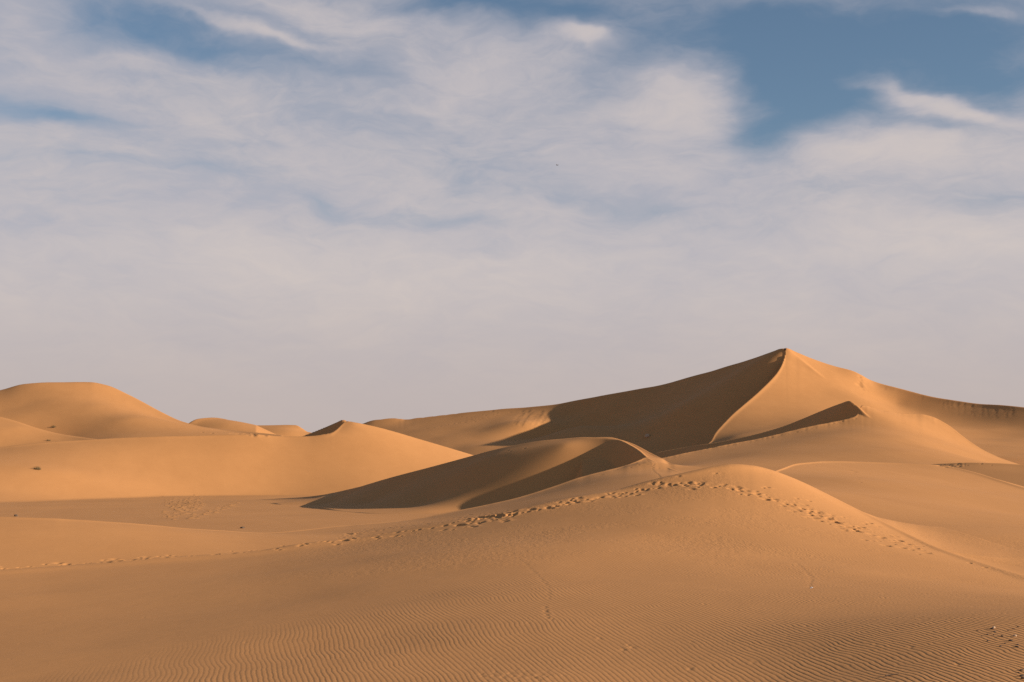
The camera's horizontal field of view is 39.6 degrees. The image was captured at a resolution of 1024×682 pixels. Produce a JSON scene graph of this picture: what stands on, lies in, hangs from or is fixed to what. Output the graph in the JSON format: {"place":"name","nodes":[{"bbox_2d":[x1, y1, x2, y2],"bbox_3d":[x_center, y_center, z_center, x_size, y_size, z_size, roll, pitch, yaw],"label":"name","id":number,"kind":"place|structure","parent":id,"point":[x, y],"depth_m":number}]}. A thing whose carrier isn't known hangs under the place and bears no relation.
{"place":"outdoors","nodes":[
{"label":"outdoors","id":0,"kind":"place"},
{"bbox_2d":[0,382,281,446],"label":"rounded dune","id":1,"kind":"structure","parent":0,"point":[31,413],"depth_m":362.28},
{"bbox_2d":[189,418,276,434],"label":"dune","id":2,"kind":"structure","parent":0,"point":[220,423],"depth_m":663.71},
{"bbox_2d":[0,420,472,501],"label":"dune","id":3,"kind":"structure","parent":0,"point":[341,455],"depth_m":212.18},
{"bbox_2d":[257,425,310,435],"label":"distant dune","id":4,"kind":"structure","parent":0,"point":[289,430],"depth_m":979.54},
{"bbox_2d":[0,437,706,569],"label":"ridge dune","id":5,"kind":"structure","parent":0,"point":[509,478],"depth_m":85.44},
{"bbox_2d":[0,464,1023,681],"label":"foreground dune","id":6,"kind":"structure","parent":0,"point":[713,574],"depth_m":22.43},
{"bbox_2d":[0,463,1023,569],"bbox_3d":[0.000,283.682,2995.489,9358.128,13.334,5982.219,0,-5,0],"label":"ground","id":7,"kind":"structure","parent":0,"point":[262,513],"depth_m":111.71},
{"bbox_2d":[0,0,1023,432],"label":"sky","id":8,"kind":"structure","parent":0,"point":[310,215]},
{"bbox_2d":[363,348,1023,464],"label":"peak dune","id":9,"kind":"structure","parent":0,"point":[778,388],"depth_m":533.01},
{"bbox_2d":[654,401,1019,470],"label":"shoulder dune","id":10,"kind":"structure","parent":0,"point":[848,431],"depth_m":301.71},
{"bbox_2d":[776,461,1023,567],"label":"sand dune","id":11,"kind":"structure","parent":0,"point":[978,510],"depth_m":76.67}
]}

